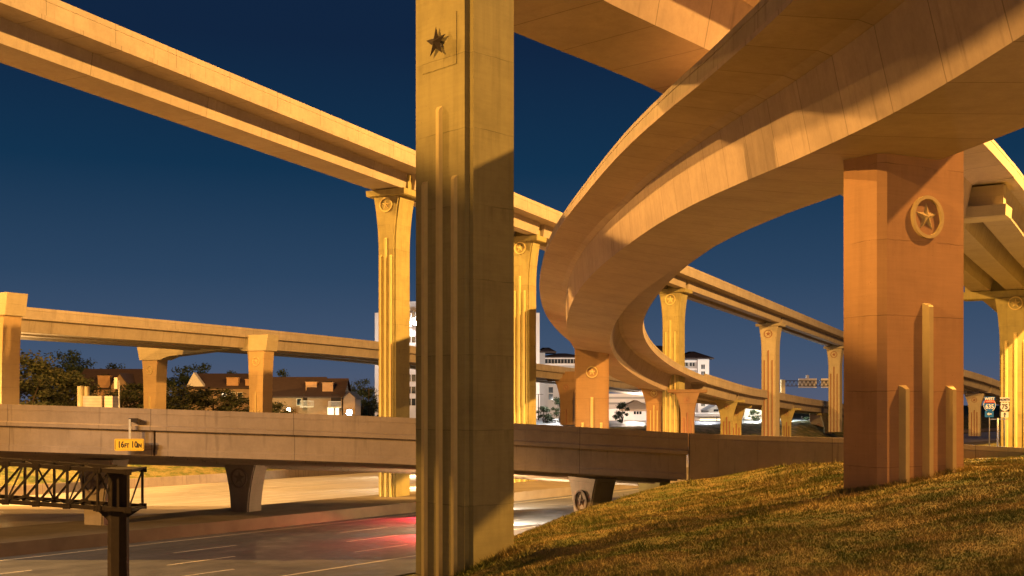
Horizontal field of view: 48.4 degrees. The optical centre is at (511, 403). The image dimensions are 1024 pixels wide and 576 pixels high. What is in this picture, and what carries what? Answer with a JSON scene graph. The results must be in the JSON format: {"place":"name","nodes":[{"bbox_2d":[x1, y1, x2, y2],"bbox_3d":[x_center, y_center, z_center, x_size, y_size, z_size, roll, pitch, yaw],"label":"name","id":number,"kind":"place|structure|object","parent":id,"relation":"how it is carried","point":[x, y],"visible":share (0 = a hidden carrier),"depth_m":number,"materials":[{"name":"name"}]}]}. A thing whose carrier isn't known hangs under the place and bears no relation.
{"place":"outdoors","nodes":[
{"label":"outdoors","id":0,"kind":"place"},
{"bbox_2d":[0,488,638,575],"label":"freeway road","id":1,"kind":"structure","parent":0,"point":[291,550],"depth_m":61.41,"materials":[{"name":"grey asphalt"}]},
{"bbox_2d":[0,432,996,575],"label":"lane marking","id":2,"kind":"object","parent":1,"relation":"on","point":[262,531],"visible":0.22,"depth_m":69.81,"materials":[{"name":"white paint"}]},
{"bbox_2d":[0,431,999,527],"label":"freeway road","id":3,"kind":"structure","parent":0,"point":[339,484],"depth_m":99.67,"materials":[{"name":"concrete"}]},
{"bbox_2d":[514,226,546,481],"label":"bridge pier","id":4,"kind":"structure","parent":3,"relation":"on","point":[526,250],"depth_m":110.30,"materials":[{"name":"concrete"}]},
{"bbox_2d":[0,405,1023,575],"bbox_3d":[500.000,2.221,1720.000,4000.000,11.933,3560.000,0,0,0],"label":"ground","id":5,"kind":"structure","parent":0,"point":[807,428],"depth_m":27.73,"materials":[{"name":"plant"}]},
{"bbox_2d":[0,292,27,404],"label":"straddle bent","id":6,"kind":"object","parent":5,"relation":"on","point":[13,306],"visible":0.76,"depth_m":107.22,"materials":[{"name":"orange concrete"}]},
{"bbox_2d":[20,401,56,405],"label":"bush","id":7,"kind":"object","parent":5,"relation":"on","point":[43,403],"visible":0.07,"depth_m":138.92,"materials":[{"name":"green plant"}]},
{"bbox_2d":[19,349,70,404],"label":"leafy tree","id":8,"kind":"object","parent":5,"relation":"on","point":[35,365],"visible":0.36,"depth_m":174.53,"materials":[{"name":"green plant"}]},
{"bbox_2d":[19,373,75,405],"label":"leafy tree","id":9,"kind":"object","parent":5,"relation":"on","point":[36,389],"visible":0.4,"depth_m":159.89,"materials":[{"name":"green plant"}]},
{"bbox_2d":[19,365,90,402],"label":"leafy tree","id":10,"kind":"object","parent":5,"relation":"on","point":[23,392],"visible":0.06,"depth_m":187.77,"materials":[{"name":"green plant"}]},
{"bbox_2d":[37,349,88,402],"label":"leafy tree","id":11,"kind":"object","parent":5,"relation":"on","point":[72,367],"visible":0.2,"depth_m":254.49,"materials":[{"name":"green plant"}]},
{"bbox_2d":[30,368,100,405],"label":"leafy tree","id":12,"kind":"object","parent":5,"relation":"on","point":[76,378],"visible":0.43,"depth_m":176.02,"materials":[{"name":"green plant"}]},
{"bbox_2d":[0,458,146,575],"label":"sign gantry","id":13,"kind":"object","parent":5,"relation":"on","point":[117,509],"visible":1,"depth_m":39.68,"materials":[{"name":"metal"}]},
{"bbox_2d":[68,357,101,397],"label":"leafy tree","id":14,"kind":"object","parent":5,"relation":"on","point":[79,360],"visible":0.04,"depth_m":265.34,"materials":[{"name":"green plant"}]},
{"bbox_2d":[77,386,117,423],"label":"building","id":15,"kind":"structure","parent":5,"relation":"on","point":[85,398],"depth_m":128.85,"materials":[{"name":"beige paint"}]},
{"bbox_2d":[105,363,124,368],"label":"leafy tree","id":16,"kind":"object","parent":5,"relation":"on","point":[113,366],"visible":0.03,"depth_m":285.07,"materials":[{"name":"green plant"}]},
{"bbox_2d":[114,377,119,407],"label":"light pole","id":17,"kind":"object","parent":5,"relation":"on","point":[116,383],"visible":0.54,"depth_m":119.95,"materials":[{"name":"metal"}]},
{"bbox_2d":[76,369,166,406],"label":"apartment house","id":18,"kind":"structure","parent":5,"relation":"on","point":[104,378],"depth_m":241.82,"materials":[{"name":"beige"}]},
{"bbox_2d":[99,389,143,407],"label":"leafy tree","id":19,"kind":"object","parent":5,"relation":"on","point":[126,395],"visible":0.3,"depth_m":170.60,"materials":[{"name":"green plant"}]},
{"bbox_2d":[107,382,171,407],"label":"leafy tree","id":20,"kind":"object","parent":5,"relation":"on","point":[138,387],"visible":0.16,"depth_m":178.20,"materials":[{"name":"green plant"}]},
{"bbox_2d":[138,394,187,409],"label":"leafy tree","id":21,"kind":"object","parent":5,"relation":"on","point":[169,403],"visible":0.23,"depth_m":169.32,"materials":[{"name":"green plant"}]},
{"bbox_2d":[166,365,193,407],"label":"leafy tree","id":22,"kind":"object","parent":5,"relation":"on","point":[183,380],"visible":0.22,"depth_m":279.32,"materials":[{"name":"green plant"}]},
{"bbox_2d":[166,383,219,409],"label":"leafy tree","id":23,"kind":"object","parent":5,"relation":"on","point":[177,393],"visible":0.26,"depth_m":177.94,"materials":[{"name":"green plant"}]},
{"bbox_2d":[175,362,211,397],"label":"leafy tree","id":24,"kind":"object","parent":5,"relation":"on","point":[202,368],"visible":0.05,"depth_m":289.44,"materials":[{"name":"green plant"}]},
{"bbox_2d":[137,334,278,425],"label":"straddle bent","id":25,"kind":"object","parent":5,"relation":"on","point":[260,349],"visible":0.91,"depth_m":151.13,"materials":[{"name":"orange concrete"}]},
{"bbox_2d":[20,307,642,395],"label":"flyover ramp","id":26,"kind":"structure","parent":25,"relation":"on","point":[42,324],"depth_m":142.72,"materials":[{"name":"concrete"}]},
{"bbox_2d":[179,387,248,411],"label":"leafy tree","id":27,"kind":"object","parent":5,"relation":"on","point":[226,397],"visible":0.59,"depth_m":174.51,"materials":[{"name":"green plant"}]},
{"bbox_2d":[185,372,248,410],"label":"apartment house","id":28,"kind":"structure","parent":5,"relation":"on","point":[238,383],"depth_m":225.30,"materials":[{"name":"beige"}]},
{"bbox_2d":[210,395,248,428],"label":"leafy tree","id":29,"kind":"object","parent":5,"relation":"on","point":[245,400],"visible":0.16,"depth_m":183.21,"materials":[{"name":"green plant"}]},
{"bbox_2d":[276,368,288,376],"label":"leafy tree","id":30,"kind":"object","parent":5,"relation":"on","point":[282,373],"visible":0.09,"depth_m":264.87,"materials":[{"name":"green plant"}]},
{"bbox_2d":[272,401,295,412],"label":"bush","id":31,"kind":"object","parent":5,"relation":"on","point":[276,408],"visible":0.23,"depth_m":184.42,"materials":[{"name":"green plant"}]},
{"bbox_2d":[272,377,362,415],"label":"apartment house","id":32,"kind":"structure","parent":5,"relation":"on","point":[319,395],"depth_m":215.00,"materials":[{"name":"beige"}]},
{"bbox_2d":[296,398,301,405],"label":"window","id":33,"kind":"structure","parent":32,"relation":"in","point":[298,400],"depth_m":214.88,"materials":[{"name":"white paint"}]},
{"bbox_2d":[327,407,333,414],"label":"window","id":34,"kind":"structure","parent":32,"relation":"in","point":[330,411],"depth_m":213.36,"materials":[{"name":"white glass"}]},
{"bbox_2d":[331,398,340,405],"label":"balcony door","id":35,"kind":"structure","parent":32,"relation":"in","point":[332,399],"depth_m":213.42,"materials":[{"name":"beige glass"}]},
{"bbox_2d":[346,409,352,414],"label":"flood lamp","id":36,"kind":"object","parent":5,"relation":"on","point":[349,411],"visible":0.8,"depth_m":208.92,"materials":[{"name":"white glass"}]},
{"bbox_2d":[350,383,364,404],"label":"leafy tree","id":37,"kind":"object","parent":5,"relation":"on","point":[359,393],"visible":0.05,"depth_m":255.18,"materials":[{"name":"green plant"}]},
{"bbox_2d":[351,378,378,415],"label":"leafy tree","id":38,"kind":"object","parent":5,"relation":"on","point":[365,392],"visible":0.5,"depth_m":269.39,"materials":[{"name":"green plant"}]},
{"bbox_2d":[361,394,378,415],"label":"leafy tree","id":39,"kind":"object","parent":5,"relation":"on","point":[367,403],"visible":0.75,"depth_m":239.67,"materials":[{"name":"green plant"}]},
{"bbox_2d":[375,301,539,418],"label":"hotel tower","id":40,"kind":"structure","parent":5,"relation":"on","point":[412,371],"depth_m":330.00,"materials":[{"name":"paint"}]},
{"bbox_2d":[416,0,513,575],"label":"bridge pier","id":41,"kind":"structure","parent":5,"relation":"on","point":[464,283],"depth_m":29.83,"materials":[{"name":"concrete"}]},
{"bbox_2d":[0,440,999,556],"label":"median","id":42,"kind":"object","parent":5,"relation":"on","point":[33,539],"visible":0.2,"depth_m":73.11,"materials":[{"name":"concrete"}]},
{"bbox_2d":[75,458,128,524],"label":"bridge pier","id":43,"kind":"structure","parent":42,"relation":"on","point":[91,517],"depth_m":68.59,"materials":[{"name":"grey concrete"}]},
{"bbox_2d":[224,464,266,511],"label":"bridge pier","id":44,"kind":"structure","parent":42,"relation":"on","point":[245,483],"depth_m":77.05,"materials":[{"name":"grey concrete"}]},
{"bbox_2d":[0,404,687,485],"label":"overpass bridge","id":45,"kind":"structure","parent":44,"relation":"on","point":[204,438],"depth_m":60.76,"materials":[{"name":"concrete"}]},
{"bbox_2d":[114,418,143,450],"bbox_3d":[-20.174,1.610,60.304,1.560,1.720,0.472,0,0,0],"label":"clearance sign","id":46,"kind":"object","parent":45,"relation":"attached to","point":[129,444],"visible":1,"depth_m":60.08,"materials":[{"name":"yellow metal"}]},
{"bbox_2d":[366,174,415,496],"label":"bridge pier","id":47,"kind":"structure","parent":42,"relation":"on","point":[394,208],"depth_m":89.56,"materials":[{"name":"concrete"}]},
{"bbox_2d":[0,0,843,345],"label":"flyover ramp","id":48,"kind":"structure","parent":47,"relation":"on","point":[66,44],"depth_m":70.39,"materials":[{"name":"concrete"}]},
{"bbox_2d":[0,428,999,495],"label":"retaining wall","id":49,"kind":"structure","parent":5,"relation":"on","point":[189,479],"depth_m":113.22,"materials":[{"name":"concrete"}]},
{"bbox_2d":[536,406,553,422],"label":"slender tree","id":50,"kind":"object","parent":5,"relation":"on","point":[543,409],"visible":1,"depth_m":254.93,"materials":[{"name":"green plant"}]},
{"bbox_2d":[551,397,559,421],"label":"slender tree","id":51,"kind":"object","parent":5,"relation":"on","point":[557,402],"visible":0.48,"depth_m":264.28,"materials":[{"name":"green plant"}]},
{"bbox_2d":[540,348,574,417],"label":"hotel building","id":52,"kind":"structure","parent":5,"relation":"on","point":[549,392],"depth_m":339.90,"materials":[{"name":"grey paint"}]},
{"bbox_2d":[547,371,574,424],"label":"bridge pier","id":53,"kind":"structure","parent":5,"relation":"on","point":[565,383],"depth_m":231.13,"materials":[{"name":"concrete"}]},
{"bbox_2d":[568,476,615,511],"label":"bridge pier","id":54,"kind":"structure","parent":5,"relation":"on","point":[586,492],"depth_m":67.48,"materials":[{"name":"grey concrete"}]},
{"bbox_2d":[612,402,629,422],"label":"slender tree","id":55,"kind":"object","parent":5,"relation":"on","point":[617,415],"visible":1,"depth_m":254.31,"materials":[{"name":"green plant"}]},
{"bbox_2d":[609,400,645,420],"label":"warehouse building","id":56,"kind":"structure","parent":5,"relation":"on","point":[637,412],"depth_m":290.00,"materials":[{"name":"beige paint"}]},
{"bbox_2d":[609,394,645,408],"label":"parking garage","id":57,"kind":"structure","parent":5,"relation":"on","point":[615,399],"depth_m":320.00,"materials":[{"name":"grey paint"}]},
{"bbox_2d":[638,388,661,447],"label":"bridge pier","id":58,"kind":"structure","parent":5,"relation":"on","point":[653,400],"depth_m":151.17,"materials":[{"name":"concrete"}]},
{"bbox_2d":[539,0,1023,390],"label":"flyover ramp","id":59,"kind":"structure","parent":58,"relation":"on","point":[761,112],"depth_m":35.84,"materials":[{"name":"concrete"}]},
{"bbox_2d":[638,481,669,491],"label":"bridge pillar","id":60,"kind":"structure","parent":5,"relation":"on","point":[643,486],"depth_m":76.41,"materials":[{"name":"concrete"}]},
{"bbox_2d":[659,286,692,432],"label":"bridge pier","id":61,"kind":"structure","parent":5,"relation":"on","point":[673,300],"depth_m":149.54,"materials":[{"name":"concrete"}]},
{"bbox_2d":[656,346,713,411],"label":"hotel building","id":62,"kind":"structure","parent":5,"relation":"on","point":[696,362],"depth_m":338.00,"materials":[{"name":"grey paint"}]},
{"bbox_2d":[668,389,706,432],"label":"bridge pier","id":63,"kind":"structure","parent":5,"relation":"on","point":[687,399],"depth_m":148.18,"materials":[{"name":"concrete"}]},
{"bbox_2d":[694,412,719,420],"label":"store building","id":64,"kind":"structure","parent":5,"relation":"on","point":[703,416],"depth_m":289.90,"materials":[{"name":"grey paint"}]},
{"bbox_2d":[700,419,719,420],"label":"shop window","id":65,"kind":"structure","parent":64,"relation":"in","point":[700,419],"depth_m":289.93,"materials":[{"name":"white glass"}]},
{"bbox_2d":[700,405,718,412],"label":"house","id":66,"kind":"structure","parent":5,"relation":"on","point":[711,408],"depth_m":300.00,"materials":[{"name":"grey paint"}]},
{"bbox_2d":[709,400,744,434],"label":"bridge pier","id":67,"kind":"structure","parent":5,"relation":"on","point":[726,409],"depth_m":177.19,"materials":[{"name":"concrete"}]},
{"bbox_2d":[690,374,843,415],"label":"flyover ramp","id":68,"kind":"structure","parent":67,"relation":"on","point":[717,388],"depth_m":184.27,"materials":[{"name":"concrete"}]},
{"bbox_2d":[733,405,751,434],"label":"bridge pier","id":69,"kind":"structure","parent":5,"relation":"on","point":[738,415],"depth_m":189.11,"materials":[{"name":"concrete"}]},
{"bbox_2d":[742,408,760,418],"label":"office building","id":70,"kind":"structure","parent":5,"relation":"on","point":[746,413],"depth_m":320.00,"materials":[{"name":"beige"}]},
{"bbox_2d":[747,409,760,420],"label":"slender tree","id":71,"kind":"object","parent":5,"relation":"on","point":[754,418],"visible":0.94,"depth_m":289.32,"materials":[{"name":"green plant"}]},
{"bbox_2d":[755,321,785,435],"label":"bridge pier","id":72,"kind":"structure","parent":5,"relation":"on","point":[770,334],"depth_m":194.85,"materials":[{"name":"beige concrete"}]},
{"bbox_2d":[780,408,800,435],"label":"bridge pier","id":73,"kind":"structure","parent":5,"relation":"on","point":[786,416],"depth_m":221.18,"materials":[{"name":"concrete"}]},
{"bbox_2d":[809,414,823,426],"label":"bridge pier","id":74,"kind":"structure","parent":5,"relation":"on","point":[814,419],"depth_m":261.29,"materials":[{"name":"beige concrete"}]},
{"bbox_2d":[816,413,831,433],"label":"bridge pier","id":75,"kind":"structure","parent":5,"relation":"on","point":[824,416],"depth_m":251.34,"materials":[{"name":"concrete"}]},
{"bbox_2d":[823,344,843,431],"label":"bridge pier","id":76,"kind":"structure","parent":5,"relation":"on","point":[835,353],"depth_m":244.24,"materials":[{"name":"beige concrete"}]},
{"bbox_2d":[688,433,1023,479],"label":"retaining wall","id":77,"kind":"structure","parent":5,"relation":"on","point":[713,455],"depth_m":60.55,"materials":[{"name":"concrete"}]},
{"bbox_2d":[844,151,963,488],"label":"bridge pier","id":78,"kind":"structure","parent":5,"relation":"on","point":[903,318],"depth_m":33.45,"materials":[{"name":"concrete"}]},
{"bbox_2d":[965,393,984,435],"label":"bridge pier","id":79,"kind":"structure","parent":5,"relation":"on","point":[974,401],"depth_m":230.28,"materials":[{"name":"beige concrete"}]},
{"bbox_2d":[964,370,999,404],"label":"flyover ramp","id":80,"kind":"structure","parent":5,"relation":"on","point":[974,382],"depth_m":226.83,"materials":[{"name":"concrete"}]},
{"bbox_2d":[964,184,1011,231],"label":"bridge pier","id":81,"kind":"structure","parent":5,"relation":"on","point":[987,204],"depth_m":65.53,"materials":[{"name":"beige concrete"}]},
{"bbox_2d":[964,279,1023,447],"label":"bridge pier","id":82,"kind":"structure","parent":5,"relation":"on","point":[1010,307],"depth_m":100.51,"materials":[{"name":"concrete"}]},
{"bbox_2d":[514,0,1023,311],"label":"flyover ramp","id":83,"kind":"structure","parent":82,"relation":"on","point":[662,46],"depth_m":40.15,"materials":[{"name":"concrete"}]},
{"bbox_2d":[0,0,1023,404],"label":"sky","id":84,"kind":"structure","parent":0,"point":[108,207],"materials":[{"name":"blue"}]},
{"bbox_2d":[575,349,608,443],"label":"bridge pier","id":85,"kind":"structure","parent":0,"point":[591,389],"depth_m":117.12,"materials":[{"name":"concrete"}]},
{"bbox_2d":[536,418,808,426],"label":"parking lot","id":86,"kind":"structure","parent":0,"point":[555,422],"depth_m":258.82,"materials":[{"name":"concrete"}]},
{"bbox_2d":[780,375,827,419],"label":"sign gantry","id":87,"kind":"object","parent":86,"relation":"on","point":[807,382],"visible":0.77,"depth_m":280.45,"materials":[{"name":"metal"}]},
{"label":"approach road","id":88,"kind":"structure","parent":0,"visible":0},
{"bbox_2d":[983,397,995,445],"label":"route sign","id":89,"kind":"object","parent":88,"relation":"on","point":[989,404],"visible":0.99,"depth_m":72.00,"materials":[{"name":"metal"}]},
{"bbox_2d":[991,418,1007,445],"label":"sign post","id":90,"kind":"object","parent":88,"relation":"on","point":[997,419],"visible":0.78,"depth_m":65.96,"materials":[{"name":"metal"}]},
{"bbox_2d":[1000,397,1009,446],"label":"route sign","id":91,"kind":"object","parent":88,"relation":"on","point":[1004,406],"visible":0.98,"depth_m":72.00,"materials":[{"name":"white"}]}
]}

